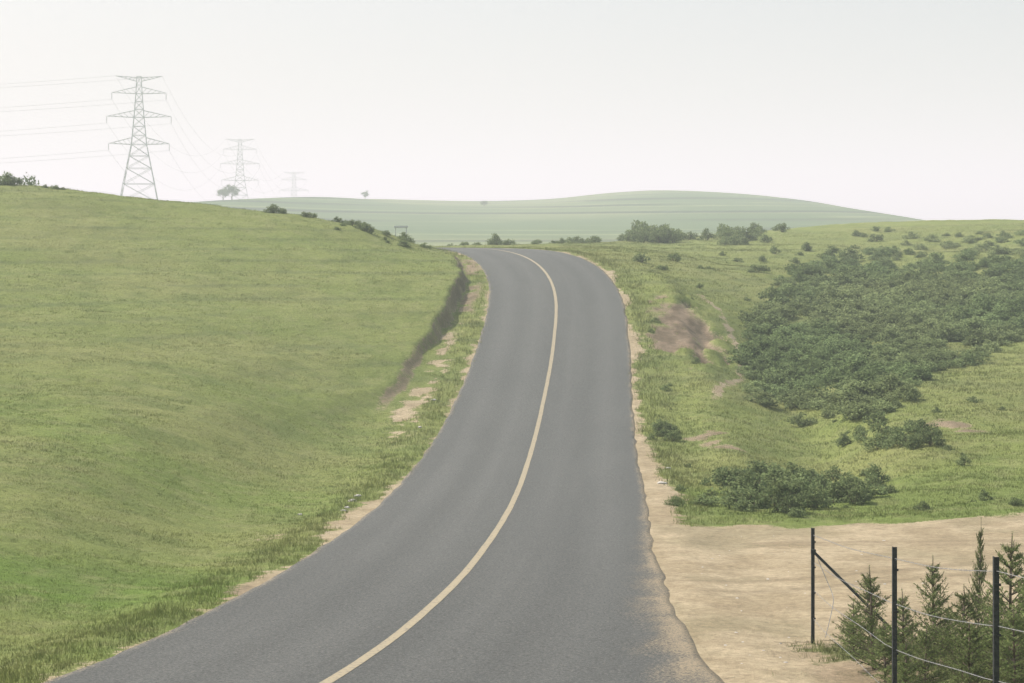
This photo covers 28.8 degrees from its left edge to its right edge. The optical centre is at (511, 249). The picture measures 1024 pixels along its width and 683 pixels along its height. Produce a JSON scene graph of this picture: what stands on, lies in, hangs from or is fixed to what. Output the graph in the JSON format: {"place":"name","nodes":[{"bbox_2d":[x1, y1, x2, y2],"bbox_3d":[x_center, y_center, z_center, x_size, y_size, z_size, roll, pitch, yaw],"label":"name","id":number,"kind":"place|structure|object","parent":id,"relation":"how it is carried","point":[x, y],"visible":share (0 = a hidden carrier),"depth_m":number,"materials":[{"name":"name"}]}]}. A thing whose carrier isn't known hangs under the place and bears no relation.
{"place":"outdoors","nodes":[
{"label":"outdoors","id":0,"kind":"place"},
{"bbox_2d":[43,248,724,682],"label":"road","id":1,"kind":"structure","parent":0,"point":[563,580],"depth_m":39.76,"materials":[{"name":"grey asphalt"}]},
{"bbox_2d":[320,247,557,682],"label":"road marking","id":2,"kind":"structure","parent":1,"relation":"on","point":[432,604],"depth_m":40.94,"materials":[{"name":"yellow paint"}]},
{"bbox_2d":[0,184,1023,682],"bbox_3d":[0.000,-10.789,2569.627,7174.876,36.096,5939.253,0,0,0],"label":"ground","id":3,"kind":"structure","parent":0,"point":[604,217],"depth_m":79.19,"materials":[{"name":"green plant"}]},
{"bbox_2d":[0,172,16,184],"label":"shrub","id":4,"kind":"object","parent":3,"relation":"on","point":[6,176],"visible":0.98,"depth_m":125.92,"materials":[{"name":"green plant"}]},
{"bbox_2d":[8,176,22,184],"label":"shrub","id":5,"kind":"object","parent":3,"relation":"on","point":[17,181],"visible":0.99,"depth_m":125.99,"materials":[{"name":"green plant"}]},
{"bbox_2d":[0,171,39,185],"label":"tree","id":6,"kind":"object","parent":3,"relation":"on","point":[27,179],"visible":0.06,"depth_m":149.57,"materials":[{"name":"green plant"}]},
{"bbox_2d":[106,76,171,198],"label":"pylon","id":7,"kind":"object","parent":3,"relation":"on","point":[131,144],"visible":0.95,"depth_m":639.05,"materials":[{"name":"metal"}]},
{"bbox_2d":[217,187,228,199],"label":"tree","id":8,"kind":"object","parent":3,"relation":"on","point":[221,191],"visible":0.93,"depth_m":664.76,"materials":[{"name":"green plant"}]},
{"bbox_2d":[223,184,239,199],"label":"tree","id":9,"kind":"object","parent":3,"relation":"on","point":[231,189],"visible":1,"depth_m":659.45,"materials":[{"name":"green plant"}]},
{"bbox_2d":[220,139,259,198],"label":"pylon","id":10,"kind":"object","parent":3,"relation":"on","point":[242,169],"visible":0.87,"depth_m":999.12,"materials":[{"name":"metal"}]},
{"bbox_2d":[266,204,284,212],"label":"shrub","id":11,"kind":"object","parent":3,"relation":"on","point":[275,208],"visible":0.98,"depth_m":125.79,"materials":[{"name":"green plant"}]},
{"bbox_2d":[279,172,305,195],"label":"pylon","id":12,"kind":"object","parent":3,"relation":"on","point":[293,184],"visible":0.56,"depth_m":1219.11,"materials":[{"name":"metal"}]},
{"bbox_2d":[359,223,374,231],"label":"shrub","id":13,"kind":"object","parent":3,"relation":"on","point":[365,227],"visible":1,"depth_m":121.91,"materials":[{"name":"green plant"}]},
{"bbox_2d":[396,232,413,240],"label":"shrub","id":14,"kind":"object","parent":3,"relation":"on","point":[403,234],"visible":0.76,"depth_m":124.82,"materials":[{"name":"green plant"}]},
{"bbox_2d":[485,233,502,244],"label":"shrub","id":15,"kind":"object","parent":3,"relation":"on","point":[495,239],"visible":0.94,"depth_m":173.53,"materials":[{"name":"green plant"}]},
{"bbox_2d":[586,235,600,242],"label":"shrub","id":16,"kind":"object","parent":3,"relation":"on","point":[594,238],"visible":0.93,"depth_m":181.75,"materials":[{"name":"green plant"}]},
{"bbox_2d":[626,220,648,240],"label":"shrub","id":17,"kind":"object","parent":3,"relation":"on","point":[639,223],"visible":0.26,"depth_m":197.16,"materials":[{"name":"green plant"}]},
{"bbox_2d":[633,253,650,261],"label":"shrub","id":18,"kind":"object","parent":3,"relation":"on","point":[638,257],"visible":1,"depth_m":124.35,"materials":[{"name":"green plant"}]},
{"bbox_2d":[634,231,651,242],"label":"shrub","id":19,"kind":"object","parent":3,"relation":"on","point":[640,237],"visible":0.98,"depth_m":182.41,"materials":[{"name":"green plant"}]},
{"bbox_2d":[632,225,653,239],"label":"shrub","id":20,"kind":"object","parent":3,"relation":"on","point":[646,229],"visible":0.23,"depth_m":189.81,"materials":[{"name":"green plant"}]},
{"bbox_2d":[647,228,675,242],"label":"shrub","id":21,"kind":"object","parent":3,"relation":"on","point":[654,236],"visible":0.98,"depth_m":181.96,"materials":[{"name":"green plant"}]},
{"bbox_2d":[649,225,673,242],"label":"shrub","id":22,"kind":"object","parent":3,"relation":"on","point":[662,229],"visible":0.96,"depth_m":182.24,"materials":[{"name":"green plant"}]},
{"bbox_2d":[652,421,670,430],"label":"shrub","id":23,"kind":"object","parent":3,"relation":"on","point":[657,425],"visible":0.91,"depth_m":71.26,"materials":[{"name":"green plant"}]},
{"bbox_2d":[663,429,682,440],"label":"shrub","id":24,"kind":"object","parent":3,"relation":"on","point":[677,436],"visible":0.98,"depth_m":69.18,"materials":[{"name":"green plant"}]},
{"bbox_2d":[662,495,683,505],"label":"shrub","id":25,"kind":"object","parent":3,"relation":"on","point":[673,499],"visible":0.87,"depth_m":51.96,"materials":[{"name":"green plant"}]},
{"bbox_2d":[662,228,684,242],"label":"shrub","id":26,"kind":"object","parent":3,"relation":"on","point":[677,235],"visible":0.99,"depth_m":181.97,"materials":[{"name":"green plant"}]},
{"bbox_2d":[668,252,680,261],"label":"shrub","id":27,"kind":"object","parent":3,"relation":"on","point":[676,256],"visible":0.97,"depth_m":130.00,"materials":[{"name":"green plant"}]},
{"bbox_2d":[685,231,697,239],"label":"shrub","id":28,"kind":"object","parent":3,"relation":"on","point":[692,236],"visible":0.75,"depth_m":190.06,"materials":[{"name":"green plant"}]},
{"bbox_2d":[689,494,720,505],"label":"shrub","id":29,"kind":"object","parent":3,"relation":"on","point":[701,500],"visible":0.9,"depth_m":52.58,"materials":[{"name":"green plant"}]},
{"bbox_2d":[696,228,714,239],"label":"shrub","id":30,"kind":"object","parent":3,"relation":"on","point":[705,236],"visible":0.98,"depth_m":184.06,"materials":[{"name":"green plant"}]},
{"bbox_2d":[699,466,734,485],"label":"shrub","id":31,"kind":"object","parent":3,"relation":"on","point":[719,477],"visible":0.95,"depth_m":57.37,"materials":[{"name":"green plant"}]},
{"bbox_2d":[710,227,733,238],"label":"shrub","id":32,"kind":"object","parent":3,"relation":"on","point":[717,234],"visible":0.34,"depth_m":185.59,"materials":[{"name":"green plant"}]},
{"bbox_2d":[715,235,734,244],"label":"shrub","id":33,"kind":"object","parent":3,"relation":"on","point":[722,240],"visible":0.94,"depth_m":177.40,"materials":[{"name":"green plant"}]},
{"bbox_2d":[719,229,736,238],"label":"shrub","id":34,"kind":"object","parent":3,"relation":"on","point":[728,232],"visible":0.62,"depth_m":183.13,"materials":[{"name":"green plant"}]},
{"bbox_2d":[723,236,737,245],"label":"shrub","id":35,"kind":"object","parent":3,"relation":"on","point":[731,241],"visible":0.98,"depth_m":176.08,"materials":[{"name":"green plant"}]},
{"bbox_2d":[718,485,757,507],"bbox_3d":[5.994,6.512,52.145,1.132,0.655,1.329,0,0,10],"label":"shrub","id":36,"kind":"object","parent":3,"relation":"on","point":[730,497],"visible":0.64,"depth_m":52.02,"materials":[{"name":"green plant"}]},
{"bbox_2d":[721,466,755,485],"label":"shrub","id":37,"kind":"object","parent":3,"relation":"on","point":[736,471],"visible":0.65,"depth_m":57.46,"materials":[{"name":"green plant"}]},
{"bbox_2d":[711,469,770,495],"bbox_3d":[6.407,6.457,55.061,1.649,0.901,1.200,0,0,-27],"label":"shrub","id":38,"kind":"object","parent":3,"relation":"on","point":[745,479],"visible":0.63,"depth_m":54.88,"materials":[{"name":"green plant"}]},
{"bbox_2d":[733,226,752,239],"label":"shrub","id":39,"kind":"object","parent":3,"relation":"on","point":[738,234],"visible":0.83,"depth_m":181.42,"materials":[{"name":"green plant"}]},
{"bbox_2d":[731,497,760,510],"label":"shrub","id":40,"kind":"object","parent":3,"relation":"on","point":[745,505],"visible":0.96,"depth_m":51.18,"materials":[{"name":"green plant"}]},
{"bbox_2d":[731,490,768,508],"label":"shrub","id":41,"kind":"object","parent":3,"relation":"on","point":[748,494],"visible":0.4,"depth_m":51.86,"materials":[{"name":"green plant"}]},
{"bbox_2d":[741,228,758,239],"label":"shrub","id":42,"kind":"object","parent":3,"relation":"on","point":[751,234],"visible":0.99,"depth_m":181.22,"materials":[{"name":"green plant"}]},
{"bbox_2d":[738,458,771,478],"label":"shrub","id":43,"kind":"object","parent":3,"relation":"on","point":[759,467],"visible":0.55,"depth_m":59.11,"materials":[{"name":"green plant"}]},
{"bbox_2d":[747,264,766,272],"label":"shrub","id":44,"kind":"object","parent":3,"relation":"on","point":[760,268],"visible":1,"depth_m":128.18,"materials":[{"name":"green plant"}]},
{"bbox_2d":[743,490,772,508],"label":"shrub","id":45,"kind":"object","parent":3,"relation":"on","point":[767,505],"visible":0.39,"depth_m":51.80,"materials":[{"name":"green plant"}]},
{"bbox_2d":[758,234,772,242],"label":"shrub","id":46,"kind":"object","parent":3,"relation":"on","point":[766,238],"visible":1,"depth_m":177.86,"materials":[{"name":"green plant"}]},
{"bbox_2d":[756,463,789,483],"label":"shrub","id":47,"kind":"object","parent":3,"relation":"on","point":[774,473],"visible":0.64,"depth_m":57.49,"materials":[{"name":"green plant"}]},
{"bbox_2d":[748,477,809,512],"bbox_3d":[6.751,6.258,50.339,1.439,1.049,1.288,0,0,-13],"label":"shrub","id":48,"kind":"object","parent":3,"relation":"on","point":[781,491],"visible":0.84,"depth_m":50.29,"materials":[{"name":"green plant"}]},
{"bbox_2d":[778,223,789,231],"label":"shrub","id":49,"kind":"object","parent":3,"relation":"on","point":[782,226],"visible":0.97,"depth_m":191.48,"materials":[{"name":"green plant"}]},
{"bbox_2d":[767,481,801,503],"bbox_3d":[7.262,6.420,52.074,1.195,0.802,0.965,0,0,40],"label":"shrub","id":50,"kind":"object","parent":3,"relation":"on","point":[791,491],"visible":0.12,"depth_m":51.94,"materials":[{"name":"green plant"}]},
{"bbox_2d":[777,495,804,513],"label":"shrub","id":51,"kind":"object","parent":3,"relation":"on","point":[789,503],"visible":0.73,"depth_m":49.76,"materials":[{"name":"green plant"}]},
{"bbox_2d":[779,463,810,480],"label":"shrub","id":52,"kind":"object","parent":3,"relation":"on","point":[786,472],"visible":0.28,"depth_m":56.61,"materials":[{"name":"green plant"}]},
{"bbox_2d":[788,507,806,517],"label":"shrub","id":53,"kind":"object","parent":3,"relation":"on","point":[793,512],"visible":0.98,"depth_m":48.94,"materials":[{"name":"green plant"}]},
{"bbox_2d":[772,477,823,493],"bbox_3d":[7.755,6.461,53.559,1.502,0.774,1.013,0,0,24],"label":"shrub","id":54,"kind":"object","parent":3,"relation":"on","point":[810,486],"visible":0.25,"depth_m":53.24,"materials":[{"name":"green plant"}]},
{"bbox_2d":[785,471,812,484],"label":"shrub","id":55,"kind":"object","parent":3,"relation":"on","point":[802,474],"visible":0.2,"depth_m":54.16,"materials":[{"name":"green plant"}]},
{"bbox_2d":[792,479,808,505],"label":"shrub","id":56,"kind":"object","parent":3,"relation":"on","point":[799,488],"visible":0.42,"depth_m":51.89,"materials":[{"name":"green plant"}]},
{"bbox_2d":[790,468,815,481],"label":"shrub","id":57,"kind":"object","parent":3,"relation":"on","point":[794,474],"visible":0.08,"depth_m":55.74,"materials":[{"name":"green plant"}]},
{"bbox_2d":[789,465,827,480],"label":"shrub","id":58,"kind":"object","parent":3,"relation":"on","point":[812,472],"visible":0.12,"depth_m":60.59,"materials":[{"name":"green plant"}]},
{"bbox_2d":[797,486,835,509],"bbox_3d":[7.793,6.438,51.236,0.996,0.714,0.977,0,0,-2],"label":"shrub","id":59,"kind":"object","parent":3,"relation":"on","point":[814,499],"visible":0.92,"depth_m":51.06,"materials":[{"name":"green plant"}]},
{"bbox_2d":[810,474,833,497],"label":"shrub","id":60,"kind":"object","parent":3,"relation":"on","point":[824,482],"visible":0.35,"depth_m":53.45,"materials":[{"name":"green plant"}]},
{"bbox_2d":[820,465,841,479],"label":"shrub","id":61,"kind":"object","parent":3,"relation":"on","point":[836,474],"visible":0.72,"depth_m":61.68,"materials":[{"name":"green plant"}]},
{"bbox_2d":[819,482,843,503],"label":"shrub","id":62,"kind":"object","parent":3,"relation":"on","point":[834,493],"visible":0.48,"depth_m":52.59,"materials":[{"name":"green plant"}]},
{"bbox_2d":[835,433,853,446],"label":"shrub","id":63,"kind":"object","parent":3,"relation":"on","point":[843,439],"visible":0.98,"depth_m":69.17,"materials":[{"name":"green plant"}]},
{"bbox_2d":[831,477,867,499],"bbox_3d":[8.968,6.382,52.735,0.990,0.737,1.117,0,0,17],"label":"shrub","id":64,"kind":"object","parent":3,"relation":"on","point":[848,486],"visible":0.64,"depth_m":52.55,"materials":[{"name":"green plant"}]},
{"bbox_2d":[834,598,868,652],"bbox_3d":[4.849,5.391,28.327,0.586,0.890,0.724,-2,-3,36],"label":"spruce tree","id":65,"kind":"object","parent":3,"relation":"on","point":[853,630],"visible":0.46,"depth_m":28.31,"materials":[{"name":"green plant"}]},
{"bbox_2d":[838,470,868,489],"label":"shrub","id":66,"kind":"object","parent":3,"relation":"on","point":[849,478],"visible":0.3,"depth_m":55.85,"materials":[{"name":"green plant"}]},
{"bbox_2d":[841,484,870,502],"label":"shrub","id":67,"kind":"object","parent":3,"relation":"on","point":[854,493],"visible":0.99,"depth_m":51.94,"materials":[{"name":"green plant"}]},
{"bbox_2d":[847,496,866,505],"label":"shrub","id":68,"kind":"object","parent":3,"relation":"on","point":[859,501],"visible":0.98,"depth_m":51.83,"materials":[{"name":"green plant"}]},
{"bbox_2d":[852,430,867,442],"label":"shrub","id":69,"kind":"object","parent":3,"relation":"on","point":[857,437],"visible":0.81,"depth_m":68.23,"materials":[{"name":"green plant"}]},
{"bbox_2d":[852,425,869,435],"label":"shrub","id":70,"kind":"object","parent":3,"relation":"on","point":[859,429],"visible":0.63,"depth_m":70.20,"materials":[{"name":"green plant"}]},
{"bbox_2d":[829,565,915,669],"bbox_3d":[4.892,5.038,26.998,1.183,1.574,1.043,0,0,12],"label":"spruce tree","id":71,"kind":"object","parent":3,"relation":"on","point":[871,618],"visible":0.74,"depth_m":26.97,"materials":[{"name":"green plant"}]},
{"bbox_2d":[859,432,887,450],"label":"shrub","id":72,"kind":"object","parent":3,"relation":"on","point":[872,444],"visible":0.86,"depth_m":64.46,"materials":[{"name":"green plant"}]},
{"bbox_2d":[859,484,888,497],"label":"shrub","id":73,"kind":"object","parent":3,"relation":"on","point":[881,491],"visible":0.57,"depth_m":52.59,"materials":[{"name":"green plant"}]},
{"bbox_2d":[726,229,1023,426],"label":"shrub thicket","id":74,"kind":"object","parent":3,"relation":"on","point":[923,307],"visible":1,"depth_m":103.26,"materials":[{"name":"green plant"}]},
{"bbox_2d":[863,475,886,488],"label":"shrub","id":75,"kind":"object","parent":3,"relation":"on","point":[875,483],"visible":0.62,"depth_m":56.63,"materials":[{"name":"green plant"}]},
{"bbox_2d":[862,410,888,425],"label":"shrub","id":76,"kind":"object","parent":3,"relation":"on","point":[878,415],"visible":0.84,"depth_m":71.34,"materials":[{"name":"green plant"}]},
{"bbox_2d":[867,234,883,241],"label":"shrub","id":77,"kind":"object","parent":3,"relation":"on","point":[872,238],"visible":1,"depth_m":176.45,"materials":[{"name":"green plant"}]},
{"bbox_2d":[864,463,892,484],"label":"shrub","id":78,"kind":"object","parent":3,"relation":"on","point":[872,471],"visible":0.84,"depth_m":57.47,"materials":[{"name":"green plant"}]},
{"bbox_2d":[868,421,894,433],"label":"shrub","id":79,"kind":"object","parent":3,"relation":"on","point":[884,423],"visible":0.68,"depth_m":68.08,"materials":[{"name":"green plant"}]},
{"bbox_2d":[857,619,912,681],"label":"spruce tree","id":80,"kind":"object","parent":3,"relation":"on","point":[872,658],"visible":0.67,"depth_m":25.99,"materials":[{"name":"green plant"}]},
{"bbox_2d":[879,483,898,494],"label":"shrub","id":81,"kind":"object","parent":3,"relation":"on","point":[890,488],"visible":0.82,"depth_m":53.44,"materials":[{"name":"green plant"}]},
{"bbox_2d":[877,426,911,448],"bbox_3d":[12.242,5.980,63.494,1.239,0.782,0.848,0,0,-40],"label":"shrub","id":82,"kind":"object","parent":3,"relation":"on","point":[896,440],"visible":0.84,"depth_m":63.39,"materials":[{"name":"green plant"}]},
{"bbox_2d":[882,426,910,437],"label":"shrub","id":83,"kind":"object","parent":3,"relation":"on","point":[887,431],"visible":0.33,"depth_m":65.20,"materials":[{"name":"green plant"}]},
{"bbox_2d":[863,589,942,679],"bbox_3d":[5.059,5.035,25.761,1.040,1.323,0.948,0,0,15],"label":"spruce tree","id":84,"kind":"object","parent":3,"relation":"on","point":[908,629],"visible":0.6,"depth_m":25.80,"materials":[{"name":"green plant"}]},
{"bbox_2d":[872,636,939,682],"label":"spruce tree","id":85,"kind":"object","parent":3,"relation":"on","point":[904,671],"visible":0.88,"depth_m":23.57,"materials":[{"name":"green plant"}]},
{"bbox_2d":[900,434,922,448],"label":"shrub","id":86,"kind":"object","parent":3,"relation":"on","point":[914,441],"visible":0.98,"depth_m":62.42,"materials":[{"name":"green plant"}]},
{"bbox_2d":[903,422,925,433],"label":"shrub","id":87,"kind":"object","parent":3,"relation":"on","point":[907,428],"visible":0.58,"depth_m":65.37,"materials":[{"name":"green plant"}]},
{"bbox_2d":[903,418,930,431],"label":"shrub","id":88,"kind":"object","parent":3,"relation":"on","point":[911,421],"visible":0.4,"depth_m":67.18,"materials":[{"name":"green plant"}]},
{"bbox_2d":[811,528,1023,682],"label":"fence","id":89,"kind":"object","parent":3,"relation":"on","point":[995,625],"visible":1,"depth_m":21.99,"materials":[{"name":"metal"}]},
{"bbox_2d":[911,501,934,509],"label":"shrub","id":90,"kind":"object","parent":3,"relation":"on","point":[924,505],"visible":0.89,"depth_m":49.76,"materials":[{"name":"green plant"}]},
{"bbox_2d":[887,623,963,682],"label":"spruce tree","id":91,"kind":"object","parent":3,"relation":"on","point":[927,649],"visible":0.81,"depth_m":24.01,"materials":[{"name":"green plant"}]},
{"bbox_2d":[916,427,946,445],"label":"shrub","id":92,"kind":"object","parent":3,"relation":"on","point":[936,441],"visible":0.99,"depth_m":62.52,"materials":[{"name":"green plant"}]},
{"bbox_2d":[900,559,967,659],"bbox_3d":[5.672,4.888,26.786,0.973,1.614,0.848,0,0,-11],"label":"spruce tree","id":93,"kind":"object","parent":3,"relation":"on","point":[933,610],"visible":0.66,"depth_m":26.74,"materials":[{"name":"green plant"}]},
{"bbox_2d":[937,606,964,648],"bbox_3d":[6.040,5.262,27.572,0.618,0.750,0.563,0,0,5],"label":"spruce tree","id":94,"kind":"object","parent":3,"relation":"on","point":[945,616],"visible":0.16,"depth_m":27.58,"materials":[{"name":"green plant"}]},
{"bbox_2d":[917,583,1000,675],"bbox_3d":[5.691,4.858,25.168,1.085,1.333,0.877,2,2,35],"label":"spruce tree","id":95,"kind":"object","parent":3,"relation":"on","point":[964,612],"visible":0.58,"depth_m":25.16,"materials":[{"name":"green plant"}]},
{"bbox_2d":[955,454,970,465],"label":"shrub","id":96,"kind":"object","parent":3,"relation":"on","point":[962,460],"visible":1,"depth_m":59.14,"materials":[{"name":"green plant"}]},
{"bbox_2d":[936,618,1002,682],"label":"spruce tree","id":97,"kind":"object","parent":3,"relation":"on","point":[979,670],"visible":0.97,"depth_m":23.39,"materials":[{"name":"green plant"}]},
{"bbox_2d":[965,517,991,639],"bbox_3d":[6.444,4.673,27.459,0.484,2.039,0.436,0,0,2],"label":"spruce tree","id":98,"kind":"object","parent":3,"relation":"on","point":[975,590],"visible":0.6,"depth_m":27.47,"materials":[{"name":"green plant"}]},
{"bbox_2d":[949,597,1022,682],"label":"spruce tree","id":99,"kind":"object","parent":3,"relation":"on","point":[988,639],"visible":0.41,"depth_m":23.98,"materials":[{"name":"green plant"}]},
{"bbox_2d":[979,488,992,500],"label":"shrub","id":100,"kind":"object","parent":3,"relation":"on","point":[983,495],"visible":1,"depth_m":51.19,"materials":[{"name":"green plant"}]},
{"bbox_2d":[970,532,1023,660],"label":"spruce tree","id":101,"kind":"object","parent":3,"relation":"on","point":[1011,565],"visible":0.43,"depth_m":25.59,"materials":[{"name":"green plant"}]},
{"bbox_2d":[983,608,1023,682],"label":"spruce tree","id":102,"kind":"object","parent":3,"relation":"on","point":[1015,661],"visible":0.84,"depth_m":23.01,"materials":[{"name":"green plant"}]},
{"bbox_2d":[987,560,1023,659],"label":"spruce tree","id":103,"kind":"object","parent":3,"relation":"on","point":[1009,612],"visible":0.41,"depth_m":24.51,"materials":[{"name":"green plant"}]},
{"bbox_2d":[1008,497,1023,505],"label":"shrub","id":104,"kind":"object","parent":3,"relation":"on","point":[1017,501],"visible":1,"depth_m":49.67,"materials":[{"name":"green plant"}]},
{"bbox_2d":[0,0,1023,219],"label":"sky","id":105,"kind":"structure","parent":0,"point":[906,108],"materials":[{"name":"white"}]},
{"bbox_2d":[653,518,1023,682],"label":"dirt road","id":106,"kind":"structure","parent":0,"point":[775,607],"depth_m":37.66,"materials":[{"name":"beige dry sandy dirt"}]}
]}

